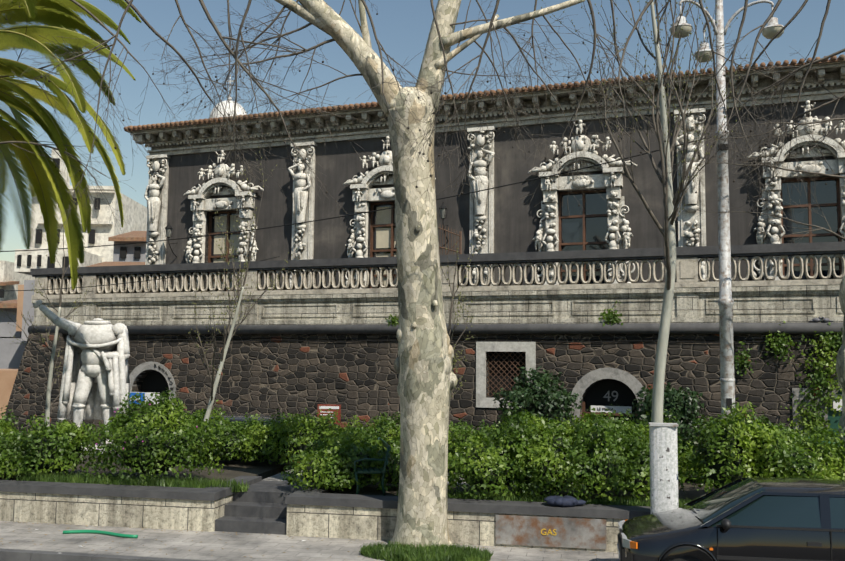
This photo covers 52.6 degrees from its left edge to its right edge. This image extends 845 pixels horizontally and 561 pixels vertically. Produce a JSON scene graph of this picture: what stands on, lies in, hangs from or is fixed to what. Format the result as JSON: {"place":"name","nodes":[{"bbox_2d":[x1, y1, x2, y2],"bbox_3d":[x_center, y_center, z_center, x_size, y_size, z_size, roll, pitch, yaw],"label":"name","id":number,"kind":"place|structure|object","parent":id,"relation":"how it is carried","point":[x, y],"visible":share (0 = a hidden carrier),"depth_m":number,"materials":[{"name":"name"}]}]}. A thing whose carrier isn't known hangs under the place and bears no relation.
{"place":"outdoors","nodes":[
{"label":"outdoors","id":0,"kind":"place"},
{"bbox_2d":[1,226,100,406],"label":"tree branches","id":1,"kind":"object","parent":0,"point":[65,317],"visible":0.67,"depth_m":23.01,"materials":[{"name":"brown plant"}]},
{"bbox_2d":[33,300,129,453],"bbox_3d":[-8.179,2.282,20.609,2.415,3.588,1.217,0,-5,3],"label":"headless statue","id":2,"kind":"object","parent":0,"point":[95,382],"visible":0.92,"depth_m":20.38,"materials":[{"name":"stone"}]},
{"bbox_2d":[0,521,619,560],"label":"sidewalk","id":3,"kind":"structure","parent":0,"point":[202,545],"depth_m":12.87,"materials":[{"name":"grey concrete"}]},
{"bbox_2d":[63,530,137,537],"bbox_3d":[-5.077,4.008,13.559,1.316,0.048,0.234,0,-5,11],"label":"green hose","id":4,"kind":"object","parent":3,"relation":"on","point":[100,532],"visible":1,"depth_m":13.61,"materials":[{"name":"green rubber"}]},
{"bbox_2d":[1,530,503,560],"bbox_3d":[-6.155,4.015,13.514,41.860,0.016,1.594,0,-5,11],"label":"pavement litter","id":5,"kind":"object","parent":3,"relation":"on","point":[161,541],"depth_m":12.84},
{"bbox_2d":[215,481,311,534],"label":"steps","id":6,"kind":"structure","parent":3,"relation":"on","point":[260,507],"depth_m":14.24,"materials":[{"name":"grey stone"}]},
{"bbox_2d":[5,521,617,554],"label":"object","id":7,"kind":"object","parent":3,"relation":"on","point":[248,534],"visible":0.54,"depth_m":13.70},
{"bbox_2d":[0,492,627,551],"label":"planter wall","id":8,"kind":"structure","parent":3,"relation":"on","point":[464,528],"depth_m":13.97,"materials":[{"name":"beige stone"}]},
{"bbox_2d":[0,476,649,518],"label":"wall coping","id":9,"kind":"object","parent":8,"relation":"on","point":[319,496],"visible":0.66,"depth_m":13.66,"materials":[{"name":"grey stone"}]},
{"bbox_2d":[496,514,606,549],"bbox_3d":[1.924,3.779,12.877,1.650,0.440,0.022,0,-5,11],"label":"gas panel","id":10,"kind":"object","parent":8,"relation":"attached to","point":[586,533],"visible":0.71,"depth_m":12.86,"materials":[{"name":"grey metal"}]},
{"bbox_2d":[541,529,555,534],"bbox_3d":[1.897,3.782,12.865,0.232,0.091,0.008,0,-5,11],"label":"gas lettering","id":11,"kind":"object","parent":10,"relation":"attached to","point":[548,532],"visible":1,"depth_m":12.86,"materials":[{"name":"yellow paint"}]},
{"bbox_2d":[544,495,585,506],"bbox_3d":[2.154,3.368,13.054,0.569,0.160,0.443,-3,-6,32],"label":"jacket on wall","id":12,"kind":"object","parent":8,"relation":"on","point":[566,501],"visible":1,"depth_m":12.93,"materials":[{"name":"blue fabric"}]},
{"bbox_2d":[359,540,493,560],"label":"grass","id":13,"kind":"structure","parent":3,"relation":"on","point":[388,551],"depth_m":12.23,"materials":[{"name":"green plant"}]},
{"bbox_2d":[617,477,844,560],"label":"black hatchback car","id":14,"kind":"object","parent":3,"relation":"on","point":[769,519],"visible":1,"depth_m":10.24,"materials":[{"name":"black metal"}]},
{"bbox_2d":[0,136,711,290],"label":"overhead cable","id":15,"kind":"object","parent":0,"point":[314,220],"visible":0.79,"depth_m":18.90,"materials":[{"name":"black plastic"}]},
{"bbox_2d":[0,456,715,502],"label":"garden soil","id":16,"kind":"structure","parent":0,"point":[232,469],"depth_m":16.42,"materials":[{"name":"brown soil"}]},
{"bbox_2d":[45,307,60,426],"bbox_3d":[-9.960,2.515,23.002,0.155,3.619,0.519,5,-7,-43],"label":"tree trunk","id":17,"kind":"object","parent":16,"relation":"on","point":[48,396],"visible":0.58,"depth_m":22.98,"materials":[{"name":"grey plant"}]},
{"bbox_2d":[15,470,249,491],"bbox_3d":[-5.151,3.514,15.058,4.507,0.224,0.868,0,-5,11],"label":"grass planter","id":18,"kind":"object","parent":16,"relation":"on","point":[150,481],"visible":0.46,"depth_m":14.92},
{"bbox_2d":[200,287,243,464],"bbox_3d":[-4.247,2.034,18.068,0.944,3.818,0.124,-1,-5,20],"label":"tree trunk","id":19,"kind":"object","parent":16,"relation":"on","point":[210,403],"visible":0.77,"depth_m":18.07,"materials":[{"name":"grey plant"}]},
{"bbox_2d":[188,146,296,400],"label":"young tree branches","id":20,"kind":"object","parent":19,"relation":"attached to","point":[226,331],"visible":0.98,"depth_m":18.06,"materials":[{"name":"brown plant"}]},
{"bbox_2d":[354,437,390,495],"bbox_3d":[-0.946,3.213,14.792,0.602,0.858,1.600,1,-5,-9],"label":"garden bench","id":21,"kind":"object","parent":16,"relation":"on","point":[381,470],"visible":0.52,"depth_m":14.07,"materials":[{"name":"green metal"}]},
{"bbox_2d":[0,389,844,500],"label":"hedges","id":22,"kind":"object","parent":16,"relation":"on","point":[714,477],"visible":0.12,"depth_m":14.42,"materials":[{"name":"green plant"}]},
{"bbox_2d":[392,488,694,507],"bbox_3d":[2.492,3.458,13.493,6.087,0.196,0.683,0,-5,11],"label":"grass planter","id":23,"kind":"object","parent":16,"relation":"on","point":[588,500],"visible":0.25,"depth_m":13.51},
{"bbox_2d":[513,383,690,435],"bbox_3d":[4.594,3.412,22.223,4.504,1.467,1.282,0,-5,11],"label":"camellia bush","id":24,"kind":"object","parent":16,"relation":"on","point":[531,407],"visible":0.12,"depth_m":22.27,"materials":[{"name":"plant"}]},
{"bbox_2d":[650,2,675,422],"bbox_3d":[4.291,-0.747,15.289,0.477,9.020,0.850,0,-5,11],"label":"young tree trunk","id":25,"kind":"object","parent":16,"relation":"on","point":[659,377],"visible":0.67,"depth_m":15.27,"materials":[{"name":"grey wood"}]},
{"bbox_2d":[541,0,746,289],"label":"young tree branches","id":26,"kind":"object","parent":25,"relation":"attached to","point":[677,199],"visible":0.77,"depth_m":15.25,"materials":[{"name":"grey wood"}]},
{"bbox_2d":[669,0,783,418],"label":"lamp post","id":27,"kind":"object","parent":16,"relation":"on","point":[725,305],"visible":0.75,"depth_m":16.00,"materials":[{"name":"beige metal"}]},
{"bbox_2d":[716,144,731,408],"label":"lamp post fittings","id":28,"kind":"object","parent":27,"relation":"attached to","point":[729,402],"visible":0.57,"depth_m":15.68,"materials":[{"name":"grey metal"}]},
{"bbox_2d":[670,25,784,62],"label":"lamp post globes","id":29,"kind":"object","parent":27,"relation":"attached to","point":[769,32],"visible":0.73,"depth_m":15.95,"materials":[{"name":"white glass"}]},
{"bbox_2d":[836,275,844,452],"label":"plane tree","id":30,"kind":"object","parent":16,"relation":"on","point":[840,366],"visible":0.71,"depth_m":14.27,"materials":[{"name":"plant"}]},
{"bbox_2d":[262,469,574,488],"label":"garden path","id":31,"kind":"structure","parent":0,"point":[276,477],"depth_m":16.16,"materials":[{"name":"grey stone"}]},
{"bbox_2d":[0,0,844,546],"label":"plane tree","id":32,"kind":"object","parent":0,"point":[427,379],"depth_m":12.87,"materials":[{"name":"beige plant"}]},
{"bbox_2d":[6,2,828,254],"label":"seed balls","id":33,"kind":"object","parent":32,"relation":"attached to","point":[579,136],"visible":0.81,"depth_m":12.87,"materials":[{"name":"brown plant"}]},
{"bbox_2d":[0,0,844,262],"label":"sky","id":34,"kind":"structure","parent":0,"point":[402,27],"materials":[{"name":"blue"}]},
{"bbox_2d":[165,99,844,289],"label":"wall","id":35,"kind":"structure","parent":0,"point":[516,223],"depth_m":28.22,"materials":[{"name":"grey paint"}]},
{"bbox_2d":[144,154,170,292],"bbox_3d":[-10.209,-1.966,32.526,0.980,5.720,0.556,-1,-5,20],"label":"pilaster","id":36,"kind":"object","parent":35,"relation":"attached to","point":[156,192],"visible":0.62,"depth_m":32.56,"materials":[{"name":"white stone"}]},
{"bbox_2d":[164,223,176,257],"bbox_3d":[-9.442,-1.526,32.125,0.313,1.275,0.708,0,-5,11],"label":"wall crack","id":37,"kind":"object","parent":35,"relation":"attached to","point":[168,226],"depth_m":31.95,"materials":[{"name":"black"}]},
{"bbox_2d":[165,228,171,236],"bbox_3d":[-9.478,-1.779,31.953,0.181,0.320,0.181,-1,-5,20],"label":"wall lamp","id":38,"kind":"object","parent":37,"relation":"attached to","point":[168,233],"depth_m":31.90,"materials":[{"name":"grey metal"}]},
{"bbox_2d":[183,150,263,291],"bbox_3d":[-7.462,-2.015,31.514,3.478,5.688,0.613,-1,-5,20],"label":"window surround","id":39,"kind":"object","parent":35,"relation":"attached to","point":[202,203],"visible":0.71,"depth_m":31.64,"materials":[{"name":"white stone"}]},
{"bbox_2d":[204,211,240,291],"bbox_3d":[-7.318,-0.872,31.838,1.660,3.470,0.350,-1,-5,20],"label":"window glazing","id":40,"kind":"structure","parent":39,"relation":"attached to","point":[214,253],"depth_m":32.10,"materials":[{"name":"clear glass"}]},
{"bbox_2d":[288,141,316,289],"bbox_3d":[-4.356,-2.101,30.408,0.980,5.720,0.559,-1,-5,20],"label":"pilaster","id":41,"kind":"object","parent":35,"relation":"attached to","point":[303,205],"visible":0.6,"depth_m":30.42,"materials":[{"name":"white stone"}]},
{"bbox_2d":[342,136,435,288],"bbox_3d":[-1.218,-2.155,29.287,3.478,5.688,0.572,-1,-5,20],"label":"window surround","id":42,"kind":"object","parent":35,"relation":"attached to","point":[364,194],"visible":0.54,"depth_m":29.55,"materials":[{"name":"white stone"}]},
{"bbox_2d":[368,202,396,287],"bbox_3d":[-1.085,-1.015,29.584,1.660,3.470,0.350,-1,-5,20],"label":"window glazing","id":43,"kind":"structure","parent":42,"relation":"attached to","point":[382,233],"depth_m":29.87,"materials":[{"name":"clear glass"}]},
{"bbox_2d":[438,202,447,241],"bbox_3d":[0.714,-1.958,28.471,0.313,1.275,0.708,0,-5,11],"label":"wall crack","id":44,"kind":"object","parent":35,"relation":"attached to","point":[443,206],"depth_m":28.28,"materials":[{"name":"black"}]},
{"bbox_2d":[440,208,445,217],"bbox_3d":[0.678,-2.211,28.299,0.181,0.320,0.181,-1,-5,20],"label":"wall lamp","id":45,"kind":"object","parent":44,"relation":"attached to","point":[442,212],"depth_m":28.23,"materials":[{"name":"grey metal"}]},
{"bbox_2d":[467,126,495,285],"bbox_3d":[1.919,-2.244,28.139,0.980,5.720,0.559,-1,-5,20],"label":"pilaster","id":46,"kind":"object","parent":35,"relation":"attached to","point":[481,241],"visible":0.75,"depth_m":28.17,"materials":[{"name":"white stone"}]},
{"bbox_2d":[128,61,844,155],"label":"cornice","id":47,"kind":"structure","parent":35,"relation":"on","point":[165,141],"depth_m":28.16,"materials":[{"name":"grey stone"}]},
{"bbox_2d":[124,54,844,131],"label":"roof tiles","id":48,"kind":"object","parent":47,"relation":"on","point":[376,104],"visible":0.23,"depth_m":27.99,"materials":[{"name":"tile"}]},
{"bbox_2d":[528,120,636,284],"bbox_3d":[5.021,-2.296,27.048,3.478,5.688,0.543,-1,-5,20],"label":"window surround","id":49,"kind":"object","parent":35,"relation":"attached to","point":[619,233],"visible":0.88,"depth_m":27.08,"materials":[{"name":"white stone"}]},
{"bbox_2d":[557,190,607,284],"bbox_3d":[5.149,-1.158,27.331,1.660,3.470,0.350,-1,-5,20],"label":"window glazing","id":50,"kind":"structure","parent":49,"relation":"attached to","point":[587,229],"depth_m":27.51,"materials":[{"name":"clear glass"}]},
{"bbox_2d":[674,108,708,281],"bbox_3d":[8.111,-2.386,25.901,0.980,5.720,0.559,-1,-5,20],"label":"pilaster","id":51,"kind":"object","parent":35,"relation":"attached to","point":[691,228],"visible":0.44,"depth_m":25.93,"materials":[{"name":"white stone"}]},
{"bbox_2d":[747,100,844,279],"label":"window surround","id":52,"kind":"object","parent":35,"relation":"attached to","point":[767,231],"visible":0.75,"depth_m":24.96,"materials":[{"name":"white stone"}]},
{"bbox_2d":[780,177,842,279],"bbox_3d":[11.382,-1.300,25.077,1.660,3.470,0.350,-1,-5,20],"label":"window glazing","id":53,"kind":"structure","parent":52,"relation":"attached to","point":[828,196],"depth_m":25.22,"materials":[{"name":"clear glass"}]},
{"bbox_2d":[649,426,678,513],"bbox_3d":[3.492,3.054,12.354,0.380,1.900,0.259,0,-5,11],"label":"trunk","id":54,"kind":"object","parent":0,"point":[663,468],"visible":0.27,"depth_m":12.28,"materials":[{"name":"white paint"}]},
{"bbox_2d":[648,422,678,426],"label":"info totem caps","id":55,"kind":"object","parent":54,"relation":"on","point":[663,424],"visible":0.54,"depth_m":12.32,"materials":[{"name":"white metal"}]},
{"bbox_3d":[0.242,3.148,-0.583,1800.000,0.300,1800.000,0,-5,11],"label":"ground","id":56,"kind":"structure","parent":0,"visible":0},
{"bbox_2d":[0,149,146,418],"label":"background buildings","id":57,"kind":"structure","parent":56,"relation":"on","point":[16,275],"depth_m":70.68,"materials":[{"name":"concrete"}]},
{"bbox_2d":[209,74,246,117],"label":"dome","id":58,"kind":"structure","parent":57,"relation":"on","point":[239,111],"depth_m":50.70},
{"bbox_2d":[0,548,208,560],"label":"kerb","id":59,"kind":"structure","parent":56,"relation":"on","point":[18,555],"depth_m":12.24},
{"bbox_2d":[185,414,301,468],"bbox_3d":[-4.542,3.979,20.082,4.256,1.685,2.090,-1,-5,20],"label":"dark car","id":60,"kind":"object","parent":56,"relation":"on","point":[238,417],"visible":0.04,"depth_m":19.39,"materials":[{"name":"black metal"}]},
{"bbox_2d":[317,404,340,423],"bbox_3d":[-2.086,2.978,19.104,0.540,0.420,0.026,0,-5,11],"label":"sign plate","id":61,"kind":"object","parent":56,"relation":"on","point":[333,407],"visible":0.52,"depth_m":19.10,"materials":[{"name":"metal"}]},
{"bbox_2d":[4,333,841,474],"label":"palazzo lava wall","id":62,"kind":"structure","parent":56,"relation":"on","point":[358,378],"depth_m":25.57,"materials":[{"name":"brown stone"}]},
{"bbox_2d":[140,352,637,425],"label":"dark openings","id":63,"kind":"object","parent":62,"relation":"attached to","point":[155,381],"depth_m":24.33,"materials":[{"name":"black"}]},
{"bbox_2d":[603,391,617,400],"bbox_3d":[5.160,3.169,23.458,0.399,0.294,0.009,-1,-5,20],"label":"text","id":64,"kind":"object","parent":63,"relation":"attached to","point":[608,397],"visible":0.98,"depth_m":23.44,"materials":[{"name":"grey paint"}]},
{"bbox_2d":[28,322,842,333],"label":"ledge molding","id":65,"kind":"structure","parent":62,"relation":"on","point":[711,328],"depth_m":23.92,"materials":[{"name":"grey stone"}]},
{"bbox_2d":[32,285,843,325],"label":"stone band","id":66,"kind":"object","parent":65,"relation":"on","point":[786,304],"visible":0.88,"depth_m":24.32,"materials":[{"name":"grey stone"}]},
{"bbox_2d":[390,224,461,287],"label":"terrace iron gate","id":67,"kind":"structure","parent":66,"relation":"on","point":[459,240],"depth_m":27.41,"materials":[{"name":"metal"}]},
{"bbox_2d":[31,253,844,298],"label":"balustrade","id":68,"kind":"object","parent":66,"relation":"on","point":[688,271],"visible":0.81,"depth_m":24.84,"materials":[{"name":"grey stone"}]},
{"bbox_2d":[30,241,844,286],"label":"balustrade rail","id":69,"kind":"object","parent":68,"relation":"attached to","point":[814,248],"visible":0.69,"depth_m":24.39,"materials":[{"name":"grey stone"}]},
{"bbox_2d":[810,316,832,321],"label":"pigeons","id":70,"kind":"object","parent":65,"relation":"on","point":[819,318],"visible":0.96,"depth_m":21.38,"materials":[{"name":"grey"}]},
{"bbox_2d":[129,337,822,342],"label":"wall cables","id":71,"kind":"object","parent":62,"relation":"attached to","point":[483,341],"depth_m":24.10,"materials":[{"name":"black"}]},
{"bbox_2d":[129,361,840,435],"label":"stone arches","id":72,"kind":"structure","parent":62,"relation":"attached to","point":[630,381],"depth_m":23.10,"materials":[{"name":"grey stone"}]},
{"bbox_2d":[130,392,161,409],"bbox_3d":[-9.116,3.915,27.811,1.664,0.560,0.354,-1,-5,13],"label":"poster","id":73,"kind":"object","parent":72,"relation":"attached to","point":[147,394],"visible":0.33,"depth_m":27.69,"materials":[{"name":"blue"}]},
{"bbox_2d":[476,342,535,407],"bbox_3d":[2.381,2.665,24.199,1.720,1.860,0.290,-1,-5,20],"label":"window frame","id":74,"kind":"object","parent":62,"relation":"attached to","point":[483,349],"visible":0.62,"depth_m":24.22,"materials":[{"name":"grey stone"}]},
{"bbox_2d":[487,352,525,397],"bbox_3d":[2.386,2.666,24.213,1.177,1.317,0.026,-1,-5,20],"label":"window grille","id":75,"kind":"object","parent":74,"relation":"in","point":[503,371],"visible":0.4,"depth_m":24.25,"materials":[{"name":"black metal"}]},
{"bbox_2d":[582,402,637,423],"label":"gate","id":76,"kind":"structure","parent":62,"relation":"attached to","point":[583,409],"depth_m":23.42,"materials":[{"name":"metal"}]},
{"bbox_2d":[591,405,631,412],"bbox_3d":[5.153,3.523,23.397,1.100,0.180,0.020,-1,-5,20],"label":"sign","id":77,"kind":"object","parent":76,"relation":"attached to","point":[618,409],"depth_m":23.38,"materials":[{"name":"white"}]},
{"bbox_2d":[385,301,842,435],"bbox_3d":[6.684,2.661,22.394,16.589,4.351,0.214,-1,-5,20],"label":"ivy on wall","id":78,"kind":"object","parent":62,"relation":"attached to","point":[829,341],"visible":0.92,"depth_m":21.30,"materials":[{"name":"green plant"}]},
{"bbox_2d":[828,390,841,436],"bbox_3d":[10.965,3.744,21.220,1.700,2.500,0.060,-1,-5,20],"label":"green door","id":79,"kind":"structure","parent":62,"relation":"attached to","point":[834,422],"depth_m":21.45,"materials":[{"name":"green metal"}]},
{"bbox_2d":[833,394,841,410],"bbox_3d":[10.941,3.039,21.197,1.400,0.400,0.040,-1,-5,20],"label":"door sign","id":80,"kind":"object","parent":62,"relation":"attached to","point":[835,405],"visible":0.4,"depth_m":21.38,"materials":[{"name":"white"}]},
{"bbox_2d":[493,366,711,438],"bbox_3d":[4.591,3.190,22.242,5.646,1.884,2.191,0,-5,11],"label":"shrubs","id":81,"kind":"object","parent":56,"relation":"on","point":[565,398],"visible":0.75,"depth_m":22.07,"materials":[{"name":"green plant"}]},
{"bbox_3d":[-10.243,-0.182,16.207,1.216,7.900,1.156,0,-5,11],"label":"palm trunk","id":82,"kind":"object","parent":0,"visible":0},
{"bbox_2d":[0,0,133,257],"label":"palm rachis","id":83,"kind":"object","parent":82,"relation":"attached to","point":[36,69],"visible":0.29,"depth_m":16.42,"materials":[{"name":"yellow"}]},
{"bbox_2d":[0,0,141,289],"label":"palm","id":84,"kind":"object","parent":83,"relation":"on","point":[48,15],"visible":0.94,"depth_m":17.43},
{"bbox_3d":[0.380,2.633,17.651,0.329,2.630,0.197,0,-5,11],"label":"young tree trunk","id":85,"kind":"object","parent":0,"visible":0},
{"bbox_2d":[440,243,475,398],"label":"young tree branches","id":86,"kind":"object","parent":85,"relation":"attached to","point":[450,314],"visible":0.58,"depth_m":17.67,"materials":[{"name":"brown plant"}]}
]}

